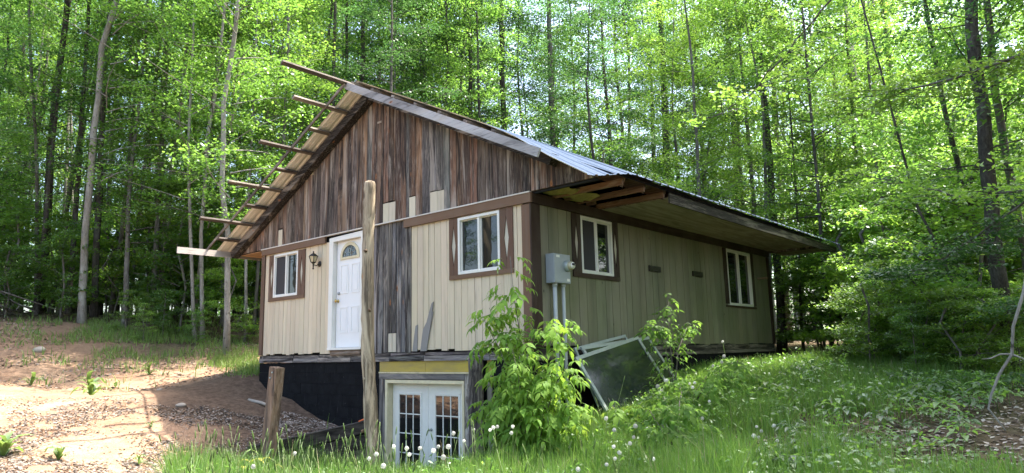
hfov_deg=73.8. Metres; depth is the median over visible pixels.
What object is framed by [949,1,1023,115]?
forest tree
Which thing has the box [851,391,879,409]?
maple seedling
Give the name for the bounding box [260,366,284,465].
short post
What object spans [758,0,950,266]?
hardwood
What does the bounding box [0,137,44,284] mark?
understory maple
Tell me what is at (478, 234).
window
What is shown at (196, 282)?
weed bush
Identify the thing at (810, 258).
sapling
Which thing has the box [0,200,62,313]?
sapling
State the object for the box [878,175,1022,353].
sapling
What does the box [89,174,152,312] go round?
understory maple
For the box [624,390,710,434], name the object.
shrub
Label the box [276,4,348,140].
forest tree
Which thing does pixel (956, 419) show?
maple seedling
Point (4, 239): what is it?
sapling
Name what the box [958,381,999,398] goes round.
maple seedling
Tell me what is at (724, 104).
forest tree
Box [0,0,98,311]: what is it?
forest tree
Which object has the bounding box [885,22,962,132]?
forest tree
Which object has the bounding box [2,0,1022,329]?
sky
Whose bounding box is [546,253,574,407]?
electric meter
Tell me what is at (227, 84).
pale hardwood
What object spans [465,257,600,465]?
front shrub
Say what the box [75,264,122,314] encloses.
sapling
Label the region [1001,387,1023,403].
maple seedling
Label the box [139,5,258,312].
forest tree
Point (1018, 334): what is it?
woodland bush
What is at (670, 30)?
forest tree
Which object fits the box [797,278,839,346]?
sapling
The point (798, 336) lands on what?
sapling
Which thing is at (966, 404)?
maple seedling
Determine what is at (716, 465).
grass
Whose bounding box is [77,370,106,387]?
broadleaf weed
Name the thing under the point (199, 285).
sapling
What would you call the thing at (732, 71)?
forest tree
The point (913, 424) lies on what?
maple seedling
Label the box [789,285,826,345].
sapling
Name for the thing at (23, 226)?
sapling
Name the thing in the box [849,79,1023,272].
understory maple
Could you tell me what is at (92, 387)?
broadleaf weed
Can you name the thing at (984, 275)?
woodland bush
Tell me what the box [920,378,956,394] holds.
maple seedling
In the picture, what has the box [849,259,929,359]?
woodland bush
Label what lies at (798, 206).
understory maple
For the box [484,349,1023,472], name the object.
undergrowth
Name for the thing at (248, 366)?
verge grass
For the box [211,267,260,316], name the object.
sapling
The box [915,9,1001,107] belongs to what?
forest tree
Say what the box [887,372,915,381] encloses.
maple seedling
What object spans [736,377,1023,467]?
forest litter
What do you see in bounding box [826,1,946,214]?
forest tree
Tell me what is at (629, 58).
forest tree
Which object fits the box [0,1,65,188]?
forest tree
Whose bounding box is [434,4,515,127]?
forest tree
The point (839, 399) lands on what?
maple seedling
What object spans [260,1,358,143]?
forest tree
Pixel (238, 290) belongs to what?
sapling
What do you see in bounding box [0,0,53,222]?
forest tree
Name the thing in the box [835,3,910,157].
forest tree
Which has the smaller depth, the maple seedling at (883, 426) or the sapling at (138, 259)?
the maple seedling at (883, 426)
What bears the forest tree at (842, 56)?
on the ground at (233, 393)
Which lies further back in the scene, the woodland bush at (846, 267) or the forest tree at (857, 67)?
the forest tree at (857, 67)
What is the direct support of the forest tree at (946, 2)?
on the ground at (233, 393)
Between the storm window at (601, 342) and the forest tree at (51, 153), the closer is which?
the storm window at (601, 342)
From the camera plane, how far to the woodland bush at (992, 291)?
10.62 m
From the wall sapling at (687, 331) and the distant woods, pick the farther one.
the distant woods
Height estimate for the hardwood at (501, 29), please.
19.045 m
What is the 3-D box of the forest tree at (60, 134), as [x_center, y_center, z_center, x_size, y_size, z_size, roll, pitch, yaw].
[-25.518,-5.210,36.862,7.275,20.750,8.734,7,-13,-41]
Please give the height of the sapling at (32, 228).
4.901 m
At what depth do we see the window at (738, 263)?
15.62 m
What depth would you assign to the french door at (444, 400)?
10.91 m
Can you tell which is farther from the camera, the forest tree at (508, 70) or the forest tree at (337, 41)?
the forest tree at (508, 70)
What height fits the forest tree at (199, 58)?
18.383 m
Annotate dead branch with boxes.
[982,281,1023,430]
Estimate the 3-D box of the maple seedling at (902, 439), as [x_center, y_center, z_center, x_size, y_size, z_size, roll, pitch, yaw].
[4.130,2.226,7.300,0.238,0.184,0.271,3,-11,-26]
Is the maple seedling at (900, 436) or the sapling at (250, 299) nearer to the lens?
the maple seedling at (900, 436)
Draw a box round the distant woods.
[2,163,827,329]
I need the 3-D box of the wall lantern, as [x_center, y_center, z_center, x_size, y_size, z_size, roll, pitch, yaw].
[-3.907,0.473,13.471,0.182,0.365,0.245,-9,-13,40]
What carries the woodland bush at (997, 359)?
on the ground at (233, 393)
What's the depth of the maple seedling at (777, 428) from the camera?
8.22 m
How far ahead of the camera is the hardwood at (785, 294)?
29.18 m
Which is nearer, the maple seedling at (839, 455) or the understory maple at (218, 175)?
the maple seedling at (839, 455)
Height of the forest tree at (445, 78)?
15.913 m
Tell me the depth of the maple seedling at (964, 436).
7.02 m
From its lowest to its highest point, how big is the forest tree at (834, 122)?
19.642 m
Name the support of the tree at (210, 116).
on the ground at (233, 393)
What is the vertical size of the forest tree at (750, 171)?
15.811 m
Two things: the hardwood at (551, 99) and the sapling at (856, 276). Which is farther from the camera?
the hardwood at (551, 99)
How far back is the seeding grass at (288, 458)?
6.70 m
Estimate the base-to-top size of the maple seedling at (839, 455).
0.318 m
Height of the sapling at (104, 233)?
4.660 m
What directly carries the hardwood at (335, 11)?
on the ground at (233, 393)
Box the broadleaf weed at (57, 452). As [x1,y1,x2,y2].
[45,444,73,459]
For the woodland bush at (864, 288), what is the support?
on the ground at (233, 393)
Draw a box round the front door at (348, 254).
[334,238,360,347]
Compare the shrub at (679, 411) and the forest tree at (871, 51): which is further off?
the forest tree at (871, 51)
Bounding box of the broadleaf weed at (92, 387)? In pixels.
[70,381,113,394]
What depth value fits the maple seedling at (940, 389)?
8.82 m
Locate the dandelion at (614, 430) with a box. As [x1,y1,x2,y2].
[612,428,615,462]
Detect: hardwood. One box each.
[0,0,153,313]
[0,0,189,317]
[14,0,231,315]
[26,0,212,323]
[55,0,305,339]
[61,0,232,315]
[81,0,246,313]
[116,0,325,353]
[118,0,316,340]
[154,0,359,334]
[161,0,344,341]
[246,0,411,195]
[253,0,423,202]
[270,0,441,146]
[351,0,467,116]
[416,0,545,128]
[452,0,593,147]
[492,0,602,156]
[598,0,735,182]
[663,0,883,355]
[680,0,811,262]
[686,0,891,352]
[699,0,942,355]
[721,0,835,342]
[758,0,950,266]
[761,0,909,324]
[766,0,1004,346]
[789,0,1010,219]
[813,0,1023,354]
[826,0,1023,371]
[860,0,975,357]
[860,0,1023,280]
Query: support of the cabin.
on the ground at (233, 393)
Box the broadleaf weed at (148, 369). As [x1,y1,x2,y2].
[140,362,158,374]
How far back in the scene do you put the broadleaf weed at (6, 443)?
8.97 m
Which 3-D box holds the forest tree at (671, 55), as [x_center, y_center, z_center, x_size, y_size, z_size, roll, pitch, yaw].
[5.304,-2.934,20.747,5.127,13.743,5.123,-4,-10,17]
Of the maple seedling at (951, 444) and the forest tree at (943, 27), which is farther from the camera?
the forest tree at (943, 27)
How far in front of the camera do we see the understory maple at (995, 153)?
18.03 m
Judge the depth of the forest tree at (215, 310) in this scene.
32.96 m
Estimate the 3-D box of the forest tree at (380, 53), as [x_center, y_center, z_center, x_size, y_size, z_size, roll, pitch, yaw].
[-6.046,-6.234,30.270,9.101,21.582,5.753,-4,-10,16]
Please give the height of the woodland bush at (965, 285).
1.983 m
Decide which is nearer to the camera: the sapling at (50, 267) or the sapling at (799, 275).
the sapling at (799, 275)
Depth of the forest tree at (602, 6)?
22.88 m
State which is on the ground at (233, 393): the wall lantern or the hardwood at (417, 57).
the hardwood at (417, 57)
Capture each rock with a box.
[32,346,45,352]
[175,403,185,406]
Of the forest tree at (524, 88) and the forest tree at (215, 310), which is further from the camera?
the forest tree at (524, 88)
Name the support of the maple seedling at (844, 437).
on the ground at (233, 393)
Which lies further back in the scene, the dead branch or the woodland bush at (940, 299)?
the woodland bush at (940, 299)
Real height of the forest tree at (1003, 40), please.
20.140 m
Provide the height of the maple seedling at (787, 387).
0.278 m
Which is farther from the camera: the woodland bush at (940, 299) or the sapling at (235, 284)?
the sapling at (235, 284)
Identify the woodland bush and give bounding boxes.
[808,270,913,363]
[825,294,916,358]
[829,263,919,352]
[829,285,882,354]
[830,271,919,358]
[844,255,913,351]
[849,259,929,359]
[866,306,916,359]
[873,260,938,350]
[880,272,964,363]
[880,282,952,363]
[882,302,943,372]
[893,285,1022,373]
[895,278,1000,364]
[914,285,1012,370]
[926,275,986,339]
[926,288,1023,371]
[933,280,1023,368]
[955,267,1020,355]
[965,258,1018,331]
[967,287,1023,357]
[974,272,1023,359]
[975,295,1023,377]
[1010,287,1023,362]
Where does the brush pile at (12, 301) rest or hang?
on the ground at (233, 393)
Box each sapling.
[0,184,33,296]
[0,184,54,295]
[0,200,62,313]
[0,216,40,295]
[0,243,47,317]
[3,205,51,310]
[10,218,106,321]
[11,206,101,313]
[24,243,57,308]
[39,216,142,298]
[47,228,132,312]
[47,242,108,313]
[51,244,121,302]
[51,251,104,313]
[58,202,149,315]
[67,238,141,317]
[74,179,173,298]
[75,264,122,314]
[103,177,217,310]
[104,221,176,313]
[113,218,243,314]
[121,203,243,330]
[138,224,207,316]
[140,223,204,310]
[141,191,253,309]
[160,204,239,300]
[164,241,235,305]
[176,207,259,315]
[186,257,259,331]
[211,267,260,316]
[212,207,261,306]
[218,215,261,317]
[230,258,261,318]
[231,261,260,313]
[633,293,701,395]
[770,250,858,355]
[771,197,859,351]
[773,230,863,352]
[775,248,877,354]
[788,254,842,348]
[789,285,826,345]
[791,173,904,344]
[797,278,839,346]
[802,261,853,350]
[811,217,864,318]
[820,165,946,344]
[824,273,867,344]
[825,205,946,337]
[828,218,923,321]
[845,209,909,313]
[849,205,977,274]
[852,155,1017,314]
[864,185,1020,320]
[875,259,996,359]
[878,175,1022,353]
[918,117,1023,332]
[935,174,1014,267]
[974,247,1021,313]
[985,219,1023,322]
[985,241,1023,347]
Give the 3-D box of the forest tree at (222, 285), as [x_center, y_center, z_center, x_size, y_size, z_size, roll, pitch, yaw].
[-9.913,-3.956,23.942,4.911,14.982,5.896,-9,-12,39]
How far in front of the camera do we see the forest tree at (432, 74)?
26.12 m
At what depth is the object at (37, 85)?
28.25 m
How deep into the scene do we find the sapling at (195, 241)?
23.99 m
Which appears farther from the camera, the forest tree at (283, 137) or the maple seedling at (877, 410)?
the forest tree at (283, 137)
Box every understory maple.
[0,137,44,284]
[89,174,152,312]
[180,116,270,278]
[181,169,260,302]
[564,130,644,162]
[591,155,629,170]
[606,146,707,190]
[662,166,715,200]
[670,105,798,285]
[746,131,844,344]
[771,128,885,347]
[774,133,874,352]
[818,121,914,230]
[835,67,1023,290]
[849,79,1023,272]
[857,82,971,256]
[906,134,1005,209]
[915,33,1023,171]
[935,73,1022,183]
[937,106,1022,260]
[954,11,1023,215]
[959,85,1023,210]
[995,85,1023,185]
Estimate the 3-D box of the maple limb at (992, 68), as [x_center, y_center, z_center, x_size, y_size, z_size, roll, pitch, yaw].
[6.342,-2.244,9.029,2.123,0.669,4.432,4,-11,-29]
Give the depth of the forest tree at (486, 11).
24.72 m
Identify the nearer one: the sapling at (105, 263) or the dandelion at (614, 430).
the dandelion at (614, 430)
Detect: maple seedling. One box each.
[751,381,777,395]
[751,382,781,391]
[756,448,791,462]
[770,405,800,413]
[772,420,810,433]
[772,448,811,463]
[775,456,806,468]
[777,383,798,393]
[780,424,809,443]
[781,419,805,429]
[784,431,827,446]
[796,422,816,431]
[798,447,843,472]
[799,367,824,373]
[803,360,832,369]
[814,400,837,407]
[817,395,855,410]
[817,408,836,421]
[832,406,865,428]
[835,432,872,451]
[839,400,870,417]
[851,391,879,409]
[857,430,883,440]
[860,422,891,440]
[861,411,903,436]
[867,420,893,434]
[869,408,897,422]
[877,399,914,420]
[882,392,902,407]
[885,365,913,373]
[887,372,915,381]
[888,436,909,444]
[889,428,923,442]
[893,390,926,400]
[895,438,922,444]
[897,396,923,411]
[899,418,921,429]
[900,422,921,429]
[902,390,935,400]
[902,421,929,436]
[903,370,932,379]
[906,383,943,404]
[910,409,937,416]
[913,381,947,391]
[914,398,947,413]
[918,407,941,423]
[919,398,960,423]
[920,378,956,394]
[924,377,961,395]
[926,387,961,406]
[927,439,947,452]
[930,395,967,410]
[931,438,964,449]
[936,420,975,441]
[939,418,964,428]
[946,419,983,434]
[946,425,989,450]
[947,414,976,429]
[951,391,987,413]
[953,398,985,417]
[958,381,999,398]
[960,397,993,414]
[962,372,990,379]
[962,376,1004,395]
[972,388,1013,411]
[981,396,1005,408]
[993,374,1018,382]
[994,389,1021,406]
[1001,382,1023,389]
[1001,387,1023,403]
[1002,371,1023,387]
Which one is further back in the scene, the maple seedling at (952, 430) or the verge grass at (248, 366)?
the verge grass at (248, 366)
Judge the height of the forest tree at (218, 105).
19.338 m
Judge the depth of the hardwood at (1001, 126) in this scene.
12.46 m
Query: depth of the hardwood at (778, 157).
19.22 m
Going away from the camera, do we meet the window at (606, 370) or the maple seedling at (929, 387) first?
the maple seedling at (929, 387)
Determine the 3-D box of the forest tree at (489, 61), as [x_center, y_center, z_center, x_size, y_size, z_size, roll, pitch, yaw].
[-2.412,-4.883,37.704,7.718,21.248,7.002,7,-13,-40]
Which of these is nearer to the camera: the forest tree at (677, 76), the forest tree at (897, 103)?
the forest tree at (677, 76)
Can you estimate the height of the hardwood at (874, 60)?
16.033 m
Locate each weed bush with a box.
[105,289,142,332]
[128,303,158,338]
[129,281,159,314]
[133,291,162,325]
[141,284,174,321]
[144,288,186,337]
[175,277,219,334]
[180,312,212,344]
[222,308,258,342]
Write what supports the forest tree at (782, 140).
on the ground at (233, 393)
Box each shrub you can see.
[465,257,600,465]
[599,398,671,440]
[618,400,719,458]
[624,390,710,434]
[647,371,737,416]
[684,357,751,383]
[690,359,767,402]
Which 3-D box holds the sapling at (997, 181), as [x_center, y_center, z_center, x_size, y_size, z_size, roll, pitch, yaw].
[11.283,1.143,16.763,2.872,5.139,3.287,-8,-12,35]
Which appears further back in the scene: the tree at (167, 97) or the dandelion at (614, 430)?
the tree at (167, 97)
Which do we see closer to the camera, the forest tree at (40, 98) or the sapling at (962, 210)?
the sapling at (962, 210)
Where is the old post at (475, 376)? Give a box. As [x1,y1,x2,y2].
[468,356,484,458]
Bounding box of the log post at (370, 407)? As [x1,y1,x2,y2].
[361,180,379,466]
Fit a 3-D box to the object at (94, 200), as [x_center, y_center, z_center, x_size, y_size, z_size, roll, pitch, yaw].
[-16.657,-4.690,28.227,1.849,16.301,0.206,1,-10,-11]
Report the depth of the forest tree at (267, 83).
33.25 m
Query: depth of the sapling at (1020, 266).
14.13 m
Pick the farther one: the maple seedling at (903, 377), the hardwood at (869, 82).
the hardwood at (869, 82)
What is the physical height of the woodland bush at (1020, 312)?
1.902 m
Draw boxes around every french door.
[393,383,428,472]
[428,384,462,468]
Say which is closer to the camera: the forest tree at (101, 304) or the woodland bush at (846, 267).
the woodland bush at (846, 267)
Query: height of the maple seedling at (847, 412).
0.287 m
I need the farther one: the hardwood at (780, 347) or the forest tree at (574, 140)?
the forest tree at (574, 140)
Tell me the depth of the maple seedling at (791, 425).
8.49 m
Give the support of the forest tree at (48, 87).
on the ground at (233, 393)
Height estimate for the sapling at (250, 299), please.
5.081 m
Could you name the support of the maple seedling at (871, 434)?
on the ground at (233, 393)
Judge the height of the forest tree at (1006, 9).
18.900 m
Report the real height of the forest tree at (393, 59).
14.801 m
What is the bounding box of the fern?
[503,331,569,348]
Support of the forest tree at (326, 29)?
on the ground at (233, 393)
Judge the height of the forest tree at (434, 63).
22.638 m
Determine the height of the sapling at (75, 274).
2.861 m
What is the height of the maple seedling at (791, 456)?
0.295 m
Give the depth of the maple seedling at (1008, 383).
9.24 m
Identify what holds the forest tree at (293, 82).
on the ground at (233, 393)
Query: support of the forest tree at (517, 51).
on the ground at (233, 393)
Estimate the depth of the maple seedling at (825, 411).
8.67 m
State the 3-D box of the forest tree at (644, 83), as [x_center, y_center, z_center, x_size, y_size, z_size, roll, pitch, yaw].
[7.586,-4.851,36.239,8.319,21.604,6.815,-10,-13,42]
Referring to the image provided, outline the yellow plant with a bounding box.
[242,449,282,470]
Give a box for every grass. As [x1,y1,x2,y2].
[0,309,259,391]
[134,346,1023,472]
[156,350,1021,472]
[158,376,653,472]
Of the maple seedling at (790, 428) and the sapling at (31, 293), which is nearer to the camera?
the maple seedling at (790, 428)
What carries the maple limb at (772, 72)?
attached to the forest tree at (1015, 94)
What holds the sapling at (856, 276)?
on the ground at (233, 393)
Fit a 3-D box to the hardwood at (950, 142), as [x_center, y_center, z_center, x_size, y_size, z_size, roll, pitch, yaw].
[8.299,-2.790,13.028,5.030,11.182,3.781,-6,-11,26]
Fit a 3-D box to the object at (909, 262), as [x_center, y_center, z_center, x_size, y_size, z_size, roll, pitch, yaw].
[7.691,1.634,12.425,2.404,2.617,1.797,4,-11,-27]
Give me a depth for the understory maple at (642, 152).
29.51 m
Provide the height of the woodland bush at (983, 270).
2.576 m
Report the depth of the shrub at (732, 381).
10.17 m
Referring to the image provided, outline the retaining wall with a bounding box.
[247,421,365,466]
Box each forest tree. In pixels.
[0,0,40,151]
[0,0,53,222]
[0,0,60,195]
[0,0,73,224]
[0,0,85,236]
[0,0,87,310]
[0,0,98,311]
[0,0,151,314]
[0,1,46,142]
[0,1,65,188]
[0,1,91,310]
[0,5,50,185]
[0,5,71,190]
[1,0,105,254]
[1,3,85,310]
[2,2,97,242]
[4,0,124,248]
[16,0,127,312]
[21,0,220,326]
[26,0,199,314]
[32,1,185,255]
[33,2,151,312]
[33,66,123,310]
[51,0,198,314]
[53,16,145,246]
[73,38,218,250]
[84,14,194,314]
[95,1,245,313]
[116,46,202,239]
[133,2,248,313]
[137,0,288,314]
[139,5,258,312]
[144,49,228,303]
[147,0,312,325]
[171,0,327,317]
[174,0,295,315]
[174,14,291,315]
[175,0,343,219]
[198,0,326,199]
[212,0,352,190]
[226,32,325,211]
[230,0,352,182]
[259,0,405,192]
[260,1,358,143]
[265,0,474,181]
[267,22,368,164]
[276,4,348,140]
[277,0,464,172]
[289,3,442,124]
[297,4,354,98]
[334,0,439,99]
[341,0,450,97]
[349,0,467,106]
[350,0,513,111]
[369,6,460,99]
[375,0,465,91]
[375,0,510,127]
[380,0,529,128]
[413,0,566,131]
[416,1,526,127]
[434,1,527,118]
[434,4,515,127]
[437,2,519,126]
[450,31,529,136]
[472,0,578,145]
[473,2,525,131]
[493,42,572,140]
[515,0,603,147]
[517,0,680,187]
[518,41,593,152]
[520,0,625,161]
[524,0,707,200]
[524,7,616,166]
[551,0,682,174]
[554,0,686,177]
[557,35,623,165]
[568,0,715,188]
[598,80,656,170]
[600,0,779,209]
[601,0,713,187]
[615,0,718,184]
[617,0,761,201]
[620,20,703,179]
[631,0,762,206]
[635,2,780,225]
[640,21,762,203]
[653,0,804,229]
[664,0,803,259]
[665,0,841,261]
[668,0,807,200]
[675,0,854,355]
[676,43,757,198]
[711,31,798,334]
[723,1,851,327]
[739,22,832,319]
[740,4,842,325]
[756,2,871,223]
[780,0,909,210]
[782,15,876,203]
[800,68,853,225]
[808,0,941,212]
[819,40,909,278]
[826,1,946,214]
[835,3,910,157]
[848,57,910,185]
[861,1,945,130]
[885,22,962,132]
[899,0,969,115]
[912,22,984,138]
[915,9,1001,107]
[918,0,1022,155]
[930,0,1023,211]
[943,16,1023,133]
[945,0,1021,115]
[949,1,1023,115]
[983,0,1023,27]
[993,9,1022,132]
[1003,1,1023,83]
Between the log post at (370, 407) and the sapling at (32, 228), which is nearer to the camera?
the log post at (370, 407)
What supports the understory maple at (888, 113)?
on the ground at (233, 393)
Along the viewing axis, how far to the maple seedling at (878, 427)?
7.76 m
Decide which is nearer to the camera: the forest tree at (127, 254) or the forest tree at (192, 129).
the forest tree at (127, 254)
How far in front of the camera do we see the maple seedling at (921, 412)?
8.01 m
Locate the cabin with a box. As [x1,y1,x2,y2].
[177,60,840,472]
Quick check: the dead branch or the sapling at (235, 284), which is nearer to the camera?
the dead branch
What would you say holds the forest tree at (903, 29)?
on the ground at (233, 393)
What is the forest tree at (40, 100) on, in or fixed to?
on the ground at (233, 393)
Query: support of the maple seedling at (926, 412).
on the ground at (233, 393)
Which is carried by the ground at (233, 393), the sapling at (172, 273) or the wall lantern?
the sapling at (172, 273)
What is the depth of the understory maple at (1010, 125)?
16.30 m
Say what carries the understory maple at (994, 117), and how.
on the ground at (233, 393)
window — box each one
[273,251,297,297]
[458,210,500,274]
[573,335,626,406]
[580,215,613,276]
[580,336,674,379]
[726,248,753,306]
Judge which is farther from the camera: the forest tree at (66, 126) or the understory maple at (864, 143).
the forest tree at (66, 126)
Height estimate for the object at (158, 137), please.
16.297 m
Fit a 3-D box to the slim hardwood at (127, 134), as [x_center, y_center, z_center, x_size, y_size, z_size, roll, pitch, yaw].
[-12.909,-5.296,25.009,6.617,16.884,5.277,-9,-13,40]
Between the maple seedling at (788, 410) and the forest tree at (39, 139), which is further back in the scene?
the forest tree at (39, 139)
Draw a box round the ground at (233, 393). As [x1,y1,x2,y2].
[0,311,1023,472]
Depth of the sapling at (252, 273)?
24.09 m
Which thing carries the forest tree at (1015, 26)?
on the ground at (233, 393)
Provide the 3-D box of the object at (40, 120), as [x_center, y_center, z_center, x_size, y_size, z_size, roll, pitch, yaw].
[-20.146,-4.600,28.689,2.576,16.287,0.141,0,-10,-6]
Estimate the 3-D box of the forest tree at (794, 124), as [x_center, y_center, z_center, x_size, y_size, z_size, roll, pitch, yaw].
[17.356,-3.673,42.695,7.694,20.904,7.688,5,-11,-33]
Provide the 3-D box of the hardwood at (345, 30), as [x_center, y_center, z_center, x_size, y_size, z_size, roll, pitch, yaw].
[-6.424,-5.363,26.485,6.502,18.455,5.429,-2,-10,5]
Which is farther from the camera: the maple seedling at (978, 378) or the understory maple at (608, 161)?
the understory maple at (608, 161)
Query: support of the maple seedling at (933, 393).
on the ground at (233, 393)
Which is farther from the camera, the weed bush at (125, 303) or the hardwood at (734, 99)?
the hardwood at (734, 99)
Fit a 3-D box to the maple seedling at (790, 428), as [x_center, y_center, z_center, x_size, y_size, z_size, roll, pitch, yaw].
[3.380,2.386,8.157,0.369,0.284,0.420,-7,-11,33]
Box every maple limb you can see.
[678,0,845,127]
[806,41,1023,126]
[808,151,1023,211]
[857,192,1023,282]
[896,284,1023,328]
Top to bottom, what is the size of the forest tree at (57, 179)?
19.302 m
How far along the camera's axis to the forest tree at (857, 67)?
39.78 m
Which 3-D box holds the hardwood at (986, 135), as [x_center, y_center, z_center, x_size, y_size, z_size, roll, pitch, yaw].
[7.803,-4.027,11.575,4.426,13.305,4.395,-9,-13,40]
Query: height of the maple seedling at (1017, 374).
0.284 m
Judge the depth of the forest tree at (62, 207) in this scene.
28.61 m
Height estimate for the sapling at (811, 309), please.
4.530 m
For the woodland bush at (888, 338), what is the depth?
12.96 m
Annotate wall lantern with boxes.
[309,251,321,268]
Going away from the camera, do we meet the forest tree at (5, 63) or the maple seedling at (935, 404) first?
the maple seedling at (935, 404)
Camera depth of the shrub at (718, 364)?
11.40 m
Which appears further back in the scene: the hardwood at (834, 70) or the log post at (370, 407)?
the hardwood at (834, 70)
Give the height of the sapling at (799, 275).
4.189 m
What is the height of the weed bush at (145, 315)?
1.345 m
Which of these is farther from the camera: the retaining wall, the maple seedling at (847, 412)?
the retaining wall
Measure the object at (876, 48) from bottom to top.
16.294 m
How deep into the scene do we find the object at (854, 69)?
25.65 m
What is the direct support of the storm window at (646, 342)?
on the ground at (233, 393)
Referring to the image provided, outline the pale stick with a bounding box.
[248,398,265,405]
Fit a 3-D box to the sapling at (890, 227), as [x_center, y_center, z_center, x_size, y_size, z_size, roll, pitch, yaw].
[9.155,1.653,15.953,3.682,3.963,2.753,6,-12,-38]
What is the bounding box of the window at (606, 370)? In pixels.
[574,336,664,411]
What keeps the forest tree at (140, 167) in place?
on the ground at (233, 393)
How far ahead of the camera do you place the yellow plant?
9.22 m
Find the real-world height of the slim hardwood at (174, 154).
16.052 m
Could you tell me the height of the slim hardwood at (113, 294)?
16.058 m
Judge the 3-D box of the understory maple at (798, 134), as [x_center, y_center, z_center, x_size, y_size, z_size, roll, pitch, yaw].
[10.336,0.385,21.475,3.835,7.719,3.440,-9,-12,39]
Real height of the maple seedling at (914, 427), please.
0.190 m
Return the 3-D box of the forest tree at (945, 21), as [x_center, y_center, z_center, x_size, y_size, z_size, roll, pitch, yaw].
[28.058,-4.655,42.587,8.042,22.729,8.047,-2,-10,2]
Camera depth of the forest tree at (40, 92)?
35.44 m
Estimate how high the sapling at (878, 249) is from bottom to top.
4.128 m
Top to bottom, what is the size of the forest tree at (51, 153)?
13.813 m
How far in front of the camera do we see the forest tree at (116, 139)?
42.03 m
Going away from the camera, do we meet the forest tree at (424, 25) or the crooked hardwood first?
the crooked hardwood
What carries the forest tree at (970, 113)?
on the ground at (233, 393)
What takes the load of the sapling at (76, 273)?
on the ground at (233, 393)
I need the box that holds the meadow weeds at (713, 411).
[177,345,858,472]
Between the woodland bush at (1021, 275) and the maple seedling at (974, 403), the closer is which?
the maple seedling at (974, 403)
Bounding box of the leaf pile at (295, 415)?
[278,411,335,436]
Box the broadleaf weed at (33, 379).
[18,372,41,384]
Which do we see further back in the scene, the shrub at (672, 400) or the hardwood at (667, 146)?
the hardwood at (667, 146)
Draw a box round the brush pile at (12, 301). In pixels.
[0,290,73,316]
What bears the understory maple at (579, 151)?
on the ground at (233, 393)
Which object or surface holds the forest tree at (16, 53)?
on the ground at (233, 393)
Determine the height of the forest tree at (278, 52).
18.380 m
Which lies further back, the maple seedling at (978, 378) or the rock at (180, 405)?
the rock at (180, 405)
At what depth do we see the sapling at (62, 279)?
28.58 m
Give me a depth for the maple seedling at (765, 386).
10.21 m
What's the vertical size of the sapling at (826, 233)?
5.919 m
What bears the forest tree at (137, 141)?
on the ground at (233, 393)
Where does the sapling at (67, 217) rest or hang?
on the ground at (233, 393)
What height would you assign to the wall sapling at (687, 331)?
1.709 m
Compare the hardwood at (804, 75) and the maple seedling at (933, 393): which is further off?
the hardwood at (804, 75)
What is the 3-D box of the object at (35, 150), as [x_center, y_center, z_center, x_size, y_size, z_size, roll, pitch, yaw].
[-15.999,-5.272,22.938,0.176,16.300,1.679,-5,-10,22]
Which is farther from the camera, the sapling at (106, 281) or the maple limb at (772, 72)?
the sapling at (106, 281)
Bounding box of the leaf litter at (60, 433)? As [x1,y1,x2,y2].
[0,395,331,472]
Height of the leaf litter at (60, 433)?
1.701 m
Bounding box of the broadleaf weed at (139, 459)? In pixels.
[124,454,145,464]
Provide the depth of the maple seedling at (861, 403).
8.75 m
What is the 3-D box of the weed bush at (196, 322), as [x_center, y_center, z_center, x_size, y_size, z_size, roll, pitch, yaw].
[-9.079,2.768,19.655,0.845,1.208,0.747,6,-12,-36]
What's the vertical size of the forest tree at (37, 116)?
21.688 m
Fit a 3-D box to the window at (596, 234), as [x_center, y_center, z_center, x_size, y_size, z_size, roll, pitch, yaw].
[1.385,0.171,11.298,0.080,0.932,0.917,-9,-13,40]
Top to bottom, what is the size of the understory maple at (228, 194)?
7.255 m
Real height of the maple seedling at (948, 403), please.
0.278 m
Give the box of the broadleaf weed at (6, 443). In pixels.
[0,431,32,455]
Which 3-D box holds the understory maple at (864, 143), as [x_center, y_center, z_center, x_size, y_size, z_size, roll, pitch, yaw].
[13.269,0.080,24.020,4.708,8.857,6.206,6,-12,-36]
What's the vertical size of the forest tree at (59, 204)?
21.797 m
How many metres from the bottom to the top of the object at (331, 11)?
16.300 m
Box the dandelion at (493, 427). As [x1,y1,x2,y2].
[491,426,496,461]
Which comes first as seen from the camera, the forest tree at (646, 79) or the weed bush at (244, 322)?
the weed bush at (244, 322)
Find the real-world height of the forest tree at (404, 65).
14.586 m
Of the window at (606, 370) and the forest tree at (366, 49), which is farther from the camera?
the forest tree at (366, 49)

